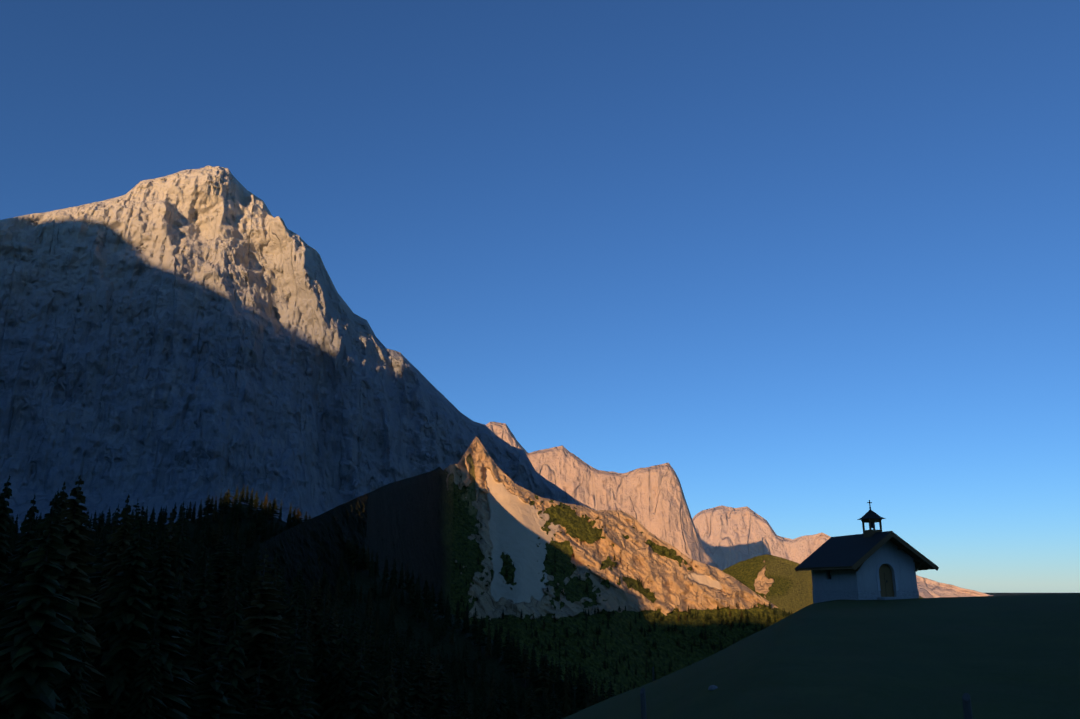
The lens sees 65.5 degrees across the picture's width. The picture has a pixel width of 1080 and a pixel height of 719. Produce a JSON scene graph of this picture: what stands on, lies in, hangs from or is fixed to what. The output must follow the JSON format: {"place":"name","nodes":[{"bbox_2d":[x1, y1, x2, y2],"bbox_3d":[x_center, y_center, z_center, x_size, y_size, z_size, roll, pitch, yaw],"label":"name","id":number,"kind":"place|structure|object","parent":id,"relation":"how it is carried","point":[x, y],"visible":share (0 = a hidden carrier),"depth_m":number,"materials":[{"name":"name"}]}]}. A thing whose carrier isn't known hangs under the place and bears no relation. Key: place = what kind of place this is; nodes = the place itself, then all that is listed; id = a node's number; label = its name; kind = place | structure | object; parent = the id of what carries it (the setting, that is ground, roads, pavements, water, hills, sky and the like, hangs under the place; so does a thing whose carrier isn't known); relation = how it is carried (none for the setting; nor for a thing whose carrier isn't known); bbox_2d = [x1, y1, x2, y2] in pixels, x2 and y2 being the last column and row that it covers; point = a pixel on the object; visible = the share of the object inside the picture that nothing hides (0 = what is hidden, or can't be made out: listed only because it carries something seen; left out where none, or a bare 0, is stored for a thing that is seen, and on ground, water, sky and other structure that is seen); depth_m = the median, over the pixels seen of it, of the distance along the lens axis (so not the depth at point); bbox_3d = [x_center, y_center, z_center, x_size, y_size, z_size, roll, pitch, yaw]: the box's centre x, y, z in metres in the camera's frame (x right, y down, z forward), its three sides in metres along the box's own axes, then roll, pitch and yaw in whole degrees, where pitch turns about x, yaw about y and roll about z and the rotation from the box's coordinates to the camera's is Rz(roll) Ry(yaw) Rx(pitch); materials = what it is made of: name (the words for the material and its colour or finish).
{"place":"outdoors","nodes":[
{"label":"outdoors","id":0,"kind":"place"},
{"bbox_2d":[91,715,118,718],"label":"forest ground","id":1,"kind":"structure","parent":0,"point":[101,717],"depth_m":99.74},
{"bbox_2d":[0,475,14,608],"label":"conifer tree","id":2,"kind":"object","parent":1,"relation":"on","point":[6,521],"visible":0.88,"depth_m":103.74,"materials":[{"name":"green plant"}]},
{"bbox_2d":[0,495,38,626],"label":"conifer tree","id":3,"kind":"object","parent":1,"relation":"on","point":[21,551],"visible":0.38,"depth_m":90.81,"materials":[{"name":"green plant"}]},
{"bbox_2d":[23,489,61,581],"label":"conifer tree","id":4,"kind":"object","parent":1,"relation":"on","point":[58,507],"visible":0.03,"depth_m":93.45,"materials":[{"name":"green plant"}]},
{"bbox_2d":[12,474,114,712],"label":"conifer tree","id":5,"kind":"object","parent":1,"relation":"on","point":[74,581],"visible":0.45,"depth_m":92.49,"materials":[{"name":"green plant"}]},
{"bbox_2d":[58,482,68,530],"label":"conifer tree","id":6,"kind":"object","parent":1,"relation":"on","point":[63,495],"visible":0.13,"depth_m":108.50,"materials":[{"name":"green plant"}]},
{"bbox_2d":[54,614,93,718],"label":"conifer tree","id":7,"kind":"object","parent":1,"relation":"on","point":[66,690],"visible":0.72,"depth_m":85.22,"materials":[{"name":"green plant"}]},
{"bbox_2d":[87,494,134,664],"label":"conifer tree","id":8,"kind":"object","parent":1,"relation":"on","point":[121,539],"visible":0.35,"depth_m":107.90,"materials":[{"name":"green plant"}]},
{"bbox_2d":[87,506,165,718],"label":"conifer tree","id":9,"kind":"object","parent":1,"relation":"on","point":[125,636],"visible":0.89,"depth_m":100.15,"materials":[{"name":"green plant"}]},
{"bbox_2d":[142,527,201,718],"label":"conifer tree","id":10,"kind":"object","parent":1,"relation":"on","point":[166,607],"visible":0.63,"depth_m":108.39,"materials":[{"name":"green plant"}]},
{"bbox_2d":[0,166,597,532],"bbox_3d":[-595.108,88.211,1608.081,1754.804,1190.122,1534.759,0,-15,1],"label":"massif","id":11,"kind":"object","parent":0,"point":[188,336],"depth_m":1673.80,"materials":[{"name":"stone"}]},
{"bbox_2d":[1,504,601,718],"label":"forested hillside","id":12,"kind":"structure","parent":0,"point":[405,612],"depth_m":579.32,"materials":[{"name":"green plant"}]},
{"bbox_2d":[12,523,19,540],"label":"conifer tree","id":13,"kind":"object","parent":12,"relation":"on","point":[16,533],"visible":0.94,"depth_m":505.50,"materials":[{"name":"green plant"}]},
{"bbox_2d":[91,510,96,530],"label":"conifer tree","id":14,"kind":"object","parent":12,"relation":"on","point":[94,520],"visible":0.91,"depth_m":546.40,"materials":[{"name":"green plant"}]},
{"bbox_2d":[92,514,102,535],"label":"conifer tree","id":15,"kind":"object","parent":12,"relation":"on","point":[99,524],"visible":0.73,"depth_m":537.27,"materials":[{"name":"green plant"}]},
{"bbox_2d":[159,508,165,532],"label":"conifer tree","id":16,"kind":"object","parent":12,"relation":"on","point":[161,525],"visible":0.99,"depth_m":557.33,"materials":[{"name":"green plant"}]},
{"bbox_2d":[172,503,176,521],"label":"conifer tree","id":17,"kind":"object","parent":12,"relation":"on","point":[174,512],"visible":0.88,"depth_m":574.42,"materials":[{"name":"green plant"}]},
{"bbox_2d":[184,505,188,535],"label":"conifer tree","id":18,"kind":"object","parent":12,"relation":"on","point":[187,521],"visible":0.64,"depth_m":554.46,"materials":[{"name":"green plant"}]},
{"bbox_2d":[187,502,191,518],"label":"conifer tree","id":19,"kind":"object","parent":12,"relation":"on","point":[189,511],"visible":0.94,"depth_m":578.97,"materials":[{"name":"green plant"}]},
{"bbox_2d":[197,508,201,524],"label":"conifer tree","id":20,"kind":"object","parent":12,"relation":"on","point":[199,520],"visible":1,"depth_m":567.45,"materials":[{"name":"green plant"}]},
{"bbox_2d":[197,506,208,535],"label":"conifer tree","id":21,"kind":"object","parent":12,"relation":"on","point":[206,514],"visible":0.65,"depth_m":553.80,"materials":[{"name":"green plant"}]},
{"bbox_2d":[201,495,211,514],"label":"conifer tree","id":22,"kind":"object","parent":12,"relation":"on","point":[206,502],"visible":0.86,"depth_m":578.70,"materials":[{"name":"green plant"}]},
{"bbox_2d":[210,495,218,521],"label":"conifer tree","id":23,"kind":"object","parent":12,"relation":"on","point":[214,514],"visible":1,"depth_m":572.67,"materials":[{"name":"green plant"}]},
{"bbox_2d":[217,492,229,518],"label":"conifer tree","id":24,"kind":"object","parent":12,"relation":"on","point":[223,505],"visible":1,"depth_m":576.37,"materials":[{"name":"green plant"}]},
{"bbox_2d":[220,489,232,508],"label":"conifer tree","id":25,"kind":"object","parent":12,"relation":"on","point":[228,498],"visible":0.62,"depth_m":585.50,"materials":[{"name":"green plant"}]},
{"bbox_2d":[233,486,237,507],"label":"conifer tree","id":26,"kind":"object","parent":12,"relation":"on","point":[235,498],"visible":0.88,"depth_m":588.16,"materials":[{"name":"green plant"}]},
{"bbox_2d":[235,492,242,520],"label":"conifer tree","id":27,"kind":"object","parent":12,"relation":"on","point":[239,509],"visible":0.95,"depth_m":568.68,"materials":[{"name":"green plant"}]},
{"bbox_2d":[241,485,244,502],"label":"conifer tree","id":28,"kind":"object","parent":12,"relation":"on","point":[243,494],"visible":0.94,"depth_m":598.33,"materials":[{"name":"green plant"}]},
{"bbox_2d":[244,486,248,504],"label":"conifer tree","id":29,"kind":"object","parent":12,"relation":"on","point":[246,501],"visible":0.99,"depth_m":599.25,"materials":[{"name":"green plant"}]},
{"bbox_2d":[245,487,254,520],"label":"conifer tree","id":30,"kind":"object","parent":12,"relation":"on","point":[249,512],"visible":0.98,"depth_m":578.18,"materials":[{"name":"green plant"}]},
{"bbox_2d":[253,492,259,509],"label":"conifer tree","id":31,"kind":"object","parent":12,"relation":"on","point":[256,500],"visible":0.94,"depth_m":593.99,"materials":[{"name":"green plant"}]},
{"bbox_2d":[257,499,265,523],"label":"conifer tree","id":32,"kind":"object","parent":12,"relation":"on","point":[261,506],"visible":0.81,"depth_m":575.09,"materials":[{"name":"green plant"}]},
{"bbox_2d":[263,494,267,512],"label":"conifer tree","id":33,"kind":"object","parent":12,"relation":"on","point":[265,507],"visible":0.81,"depth_m":595.99,"materials":[{"name":"green plant"}]},
{"bbox_2d":[264,501,273,521],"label":"conifer tree","id":34,"kind":"object","parent":12,"relation":"on","point":[268,514],"visible":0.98,"depth_m":586.94,"materials":[{"name":"green plant"}]},
{"bbox_2d":[271,498,279,517],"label":"conifer tree","id":35,"kind":"object","parent":12,"relation":"on","point":[274,508],"visible":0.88,"depth_m":597.16,"materials":[{"name":"green plant"}]},
{"bbox_2d":[278,500,281,523],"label":"conifer tree","id":36,"kind":"object","parent":12,"relation":"on","point":[280,516],"visible":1,"depth_m":598.68,"materials":[{"name":"green plant"}]},
{"bbox_2d":[287,504,291,527],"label":"conifer tree","id":37,"kind":"object","parent":12,"relation":"on","point":[289,521],"visible":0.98,"depth_m":600.62,"materials":[{"name":"green plant"}]},
{"bbox_2d":[290,508,295,525],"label":"conifer tree","id":38,"kind":"object","parent":12,"relation":"on","point":[293,515],"visible":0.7,"depth_m":602.31,"materials":[{"name":"green plant"}]},
{"bbox_2d":[291,508,303,526],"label":"conifer tree","id":39,"kind":"object","parent":12,"relation":"on","point":[298,515],"visible":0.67,"depth_m":597.12,"materials":[{"name":"green plant"}]},
{"bbox_2d":[358,544,369,571],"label":"conifer tree","id":40,"kind":"object","parent":12,"relation":"on","point":[363,562],"visible":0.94,"depth_m":606.36,"materials":[{"name":"green plant"}]},
{"bbox_2d":[374,552,380,578],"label":"conifer tree","id":41,"kind":"object","parent":12,"relation":"on","point":[376,570],"visible":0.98,"depth_m":608.05,"materials":[{"name":"green plant"}]},
{"bbox_2d":[380,556,389,582],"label":"conifer tree","id":42,"kind":"object","parent":12,"relation":"on","point":[385,573],"visible":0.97,"depth_m":602.71,"materials":[{"name":"green plant"}]},
{"bbox_2d":[389,559,398,591],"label":"conifer tree","id":43,"kind":"object","parent":12,"relation":"on","point":[393,580],"visible":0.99,"depth_m":602.67,"materials":[{"name":"green plant"}]},
{"bbox_2d":[397,561,403,590],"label":"conifer tree","id":44,"kind":"object","parent":12,"relation":"on","point":[400,584],"visible":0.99,"depth_m":609.71,"materials":[{"name":"green plant"}]},
{"bbox_2d":[402,568,410,591],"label":"conifer tree","id":45,"kind":"object","parent":12,"relation":"on","point":[407,583],"visible":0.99,"depth_m":605.25,"materials":[{"name":"green plant"}]},
{"bbox_2d":[408,569,415,594],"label":"conifer tree","id":46,"kind":"object","parent":12,"relation":"on","point":[411,579],"visible":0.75,"depth_m":606.65,"materials":[{"name":"green plant"}]},
{"bbox_2d":[421,577,429,601],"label":"conifer tree","id":47,"kind":"object","parent":12,"relation":"on","point":[424,591],"visible":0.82,"depth_m":611.13,"materials":[{"name":"green plant"}]},
{"bbox_2d":[423,582,430,610],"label":"conifer tree","id":48,"kind":"object","parent":12,"relation":"on","point":[426,596],"visible":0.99,"depth_m":604.87,"materials":[{"name":"green plant"}]},
{"bbox_2d":[426,583,437,609],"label":"conifer tree","id":49,"kind":"object","parent":12,"relation":"on","point":[432,595],"visible":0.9,"depth_m":605.22,"materials":[{"name":"green plant"}]},
{"bbox_2d":[433,587,445,618],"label":"conifer tree","id":50,"kind":"object","parent":12,"relation":"on","point":[440,608],"visible":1,"depth_m":604.61,"materials":[{"name":"green plant"}]},
{"bbox_2d":[451,602,462,633],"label":"conifer tree","id":51,"kind":"object","parent":12,"relation":"on","point":[456,624],"visible":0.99,"depth_m":601.53,"materials":[{"name":"green plant"}]},
{"bbox_2d":[461,602,471,634],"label":"conifer tree","id":52,"kind":"object","parent":12,"relation":"on","point":[466,627],"visible":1,"depth_m":606.86,"materials":[{"name":"green plant"}]},
{"bbox_2d":[468,607,479,644],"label":"conifer tree","id":53,"kind":"object","parent":12,"relation":"on","point":[473,631],"visible":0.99,"depth_m":602.68,"materials":[{"name":"green plant"}]},
{"bbox_2d":[474,616,487,653],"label":"conifer tree","id":54,"kind":"object","parent":12,"relation":"on","point":[481,632],"visible":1,"depth_m":598.93,"materials":[{"name":"green plant"}]},
{"bbox_2d":[484,619,492,657],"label":"conifer tree","id":55,"kind":"object","parent":12,"relation":"on","point":[488,650],"visible":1,"depth_m":598.96,"materials":[{"name":"green plant"}]},
{"bbox_2d":[500,630,512,669],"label":"conifer tree","id":56,"kind":"object","parent":12,"relation":"on","point":[506,647],"visible":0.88,"depth_m":601.66,"materials":[{"name":"green plant"}]},
{"bbox_2d":[504,636,521,681],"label":"conifer tree","id":57,"kind":"object","parent":12,"relation":"on","point":[513,656],"visible":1,"depth_m":595.30,"materials":[{"name":"green plant"}]},
{"bbox_2d":[514,637,523,674],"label":"conifer tree","id":58,"kind":"object","parent":12,"relation":"on","point":[518,652],"visible":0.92,"depth_m":600.51,"materials":[{"name":"green plant"}]},
{"bbox_2d":[515,644,533,687],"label":"conifer tree","id":59,"kind":"object","parent":12,"relation":"on","point":[525,662],"visible":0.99,"depth_m":597.67,"materials":[{"name":"green plant"}]},
{"bbox_2d":[527,644,538,689],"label":"conifer tree","id":60,"kind":"object","parent":12,"relation":"on","point":[534,670],"visible":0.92,"depth_m":598.53,"materials":[{"name":"green plant"}]},
{"bbox_2d":[534,648,548,701],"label":"conifer tree","id":61,"kind":"object","parent":12,"relation":"on","point":[540,672],"visible":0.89,"depth_m":593.47,"materials":[{"name":"green plant"}]},
{"bbox_2d":[532,652,556,696],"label":"conifer tree","id":62,"kind":"object","parent":12,"relation":"on","point":[548,682],"visible":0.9,"depth_m":590.76,"materials":[{"name":"green plant"}]},
{"bbox_2d":[548,656,558,704],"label":"conifer tree","id":63,"kind":"object","parent":12,"relation":"on","point":[552,674],"visible":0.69,"depth_m":593.27,"materials":[{"name":"green plant"}]},
{"bbox_2d":[553,661,560,701],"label":"conifer tree","id":64,"kind":"object","parent":12,"relation":"on","point":[557,674],"visible":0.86,"depth_m":594.99,"materials":[{"name":"green plant"}]},
{"bbox_2d":[555,660,564,708],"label":"conifer tree","id":65,"kind":"object","parent":12,"relation":"on","point":[560,682],"visible":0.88,"depth_m":593.83,"materials":[{"name":"green plant"}]},
{"bbox_2d":[560,661,572,717],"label":"conifer tree","id":66,"kind":"object","parent":12,"relation":"on","point":[566,705],"visible":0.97,"depth_m":587.08,"materials":[{"name":"green plant"}]},
{"bbox_2d":[568,666,576,715],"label":"conifer tree","id":67,"kind":"object","parent":12,"relation":"on","point":[570,681],"visible":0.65,"depth_m":595.95,"materials":[{"name":"green plant"}]},
{"bbox_2d":[570,667,585,714],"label":"conifer tree","id":68,"kind":"object","parent":12,"relation":"on","point":[578,682],"visible":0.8,"depth_m":592.10,"materials":[{"name":"green plant"}]},
{"bbox_2d":[576,671,594,711],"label":"conifer tree","id":69,"kind":"object","parent":12,"relation":"on","point":[583,699],"visible":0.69,"depth_m":589.52,"materials":[{"name":"green plant"}]},
{"bbox_2d":[585,675,597,705],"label":"conifer tree","id":70,"kind":"object","parent":12,"relation":"on","point":[591,696],"visible":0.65,"depth_m":587.35,"materials":[{"name":"green plant"}]},
{"bbox_2d":[599,680,605,701],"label":"conifer tree","id":71,"kind":"object","parent":12,"relation":"on","point":[602,692],"visible":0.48,"depth_m":591.93,"materials":[{"name":"green plant"}]},
{"bbox_2d":[605,681,615,698],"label":"conifer tree","id":72,"kind":"object","parent":12,"relation":"on","point":[609,694],"visible":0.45,"depth_m":591.16,"materials":[{"name":"green plant"}]},
{"bbox_2d":[257,436,787,697],"bbox_3d":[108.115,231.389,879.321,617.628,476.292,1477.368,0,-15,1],"label":"ridge terrain","id":73,"kind":"structure","parent":0,"point":[417,524],"depth_m":1132.03,"materials":[{"name":"grey stone"}]},
{"bbox_2d":[0,0,1079,592],"label":"sky","id":74,"kind":"structure","parent":0,"point":[812,262],"materials":[{"name":"blue"}]},
{"bbox_2d":[486,422,721,570],"bbox_3d":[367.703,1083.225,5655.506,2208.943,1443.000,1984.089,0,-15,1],"label":"mountain","id":75,"kind":"structure","parent":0,"point":[652,499],"depth_m":5806.90,"materials":[{"name":"stone"}]},
{"bbox_2d":[562,593,1079,718],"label":"meadow ground","id":76,"kind":"structure","parent":0,"point":[1008,657],"depth_m":25.94,"materials":[{"name":"green plant"}]},
{"bbox_2d":[0,493,84,718],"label":"conifer tree","id":77,"kind":"object","parent":76,"relation":"on","point":[35,654],"visible":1,"depth_m":77.07,"materials":[{"name":"green plant"}]},
{"bbox_2d":[262,606,321,718],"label":"conifer tree","id":78,"kind":"object","parent":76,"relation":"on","point":[298,664],"visible":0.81,"depth_m":151.99,"materials":[{"name":"green plant"}]},
{"bbox_2d":[341,633,375,718],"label":"conifer tree","id":79,"kind":"object","parent":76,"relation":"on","point":[358,694],"visible":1,"depth_m":159.97,"materials":[{"name":"green plant"}]},
{"bbox_2d":[640,687,646,718],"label":"fence post","id":80,"kind":"object","parent":76,"relation":"on","point":[643,703],"visible":1,"depth_m":17.81,"materials":[{"name":"grey wood"}]},
{"bbox_2d":[795,500,938,603],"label":"chapel","id":81,"kind":"structure","parent":76,"relation":"on","point":[871,564],"depth_m":53.78,"materials":[{"name":"paint"}]},
{"bbox_2d":[962,693,972,718],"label":"fence post","id":82,"kind":"object","parent":76,"relation":"on","point":[967,708],"visible":1,"depth_m":14.19,"materials":[{"name":"grey wood"}]},
{"bbox_2d":[722,554,922,614],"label":"hill","id":83,"kind":"structure","parent":0,"point":[780,583],"depth_m":1904.40,"materials":[{"name":"green plant"}]},
{"bbox_2d":[986,593,1055,595],"bbox_3d":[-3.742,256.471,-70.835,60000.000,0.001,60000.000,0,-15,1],"label":"valley ground","id":84,"kind":"structure","parent":0,"point":[1000,594],"depth_m":25932.52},
{"bbox_2d":[692,505,992,597],"bbox_3d":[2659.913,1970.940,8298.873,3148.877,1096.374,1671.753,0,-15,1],"label":"mountain","id":85,"kind":"structure","parent":84,"relation":"on","point":[729,536],"depth_m":8373.51,"materials":[{"name":"stone"}]},
{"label":"forest ground","id":86,"kind":"object","parent":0,"visible":0},
{"bbox_2d":[84,511,91,572],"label":"conifer tree","id":87,"kind":"object","parent":86,"relation":"on","point":[86,525],"visible":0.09,"depth_m":181.79,"materials":[{"name":"green plant"}]},
{"bbox_2d":[88,513,117,596],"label":"conifer tree","id":88,"kind":"object","parent":86,"relation":"on","point":[96,576],"visible":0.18,"depth_m":146.20,"materials":[{"name":"green plant"}]},
{"bbox_2d":[99,507,110,550],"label":"conifer tree","id":89,"kind":"object","parent":86,"relation":"on","point":[107,530],"visible":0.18,"depth_m":180.26,"materials":[{"name":"green plant"}]},
{"bbox_2d":[107,505,120,544],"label":"conifer tree","id":90,"kind":"object","parent":86,"relation":"on","point":[117,517],"visible":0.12,"depth_m":169.43,"materials":[{"name":"green plant"}]},
{"bbox_2d":[129,499,140,531],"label":"conifer tree","id":91,"kind":"object","parent":86,"relation":"on","point":[136,509],"visible":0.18,"depth_m":186.67,"materials":[{"name":"green plant"}]},
{"bbox_2d":[139,511,153,597],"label":"conifer tree","id":92,"kind":"object","parent":86,"relation":"on","point":[148,546],"visible":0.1,"depth_m":162.01,"materials":[{"name":"green plant"}]},
{"bbox_2d":[147,509,159,571],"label":"conifer tree","id":93,"kind":"object","parent":86,"relation":"on","point":[153,533],"visible":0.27,"depth_m":183.27,"materials":[{"name":"green plant"}]},
{"bbox_2d":[152,508,190,599],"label":"conifer tree","id":94,"kind":"object","parent":86,"relation":"on","point":[171,545],"visible":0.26,"depth_m":164.11,"materials":[{"name":"green plant"}]},
{"bbox_2d":[170,509,186,611],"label":"conifer tree","id":95,"kind":"object","parent":86,"relation":"on","point":[177,566],"visible":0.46,"depth_m":164.35,"materials":[{"name":"green plant"}]},
{"bbox_2d":[171,504,196,613],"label":"conifer tree","id":96,"kind":"object","parent":86,"relation":"on","point":[188,560],"visible":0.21,"depth_m":175.76,"materials":[{"name":"green plant"}]},
{"bbox_2d":[227,548,289,700],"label":"conifer tree","id":97,"kind":"object","parent":86,"relation":"on","point":[267,591],"visible":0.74,"depth_m":161.65,"materials":[{"name":"green plant"}]},
{"bbox_2d":[237,599,283,708],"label":"conifer tree","id":98,"kind":"object","parent":86,"relation":"on","point":[264,641],"visible":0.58,"depth_m":159.76,"materials":[{"name":"green plant"}]},
{"bbox_2d":[245,551,284,651],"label":"conifer tree","id":99,"kind":"object","parent":86,"relation":"on","point":[276,564],"visible":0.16,"depth_m":190.10,"materials":[{"name":"green plant"}]},
{"bbox_2d":[264,566,293,657],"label":"conifer tree","id":100,"kind":"object","parent":86,"relation":"on","point":[283,627],"visible":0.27,"depth_m":168.54,"materials":[{"name":"green plant"}]},
{"bbox_2d":[378,655,414,717],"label":"conifer tree","id":101,"kind":"object","parent":86,"relation":"on","point":[397,671],"visible":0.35,"depth_m":181.98,"materials":[{"name":"green plant"}]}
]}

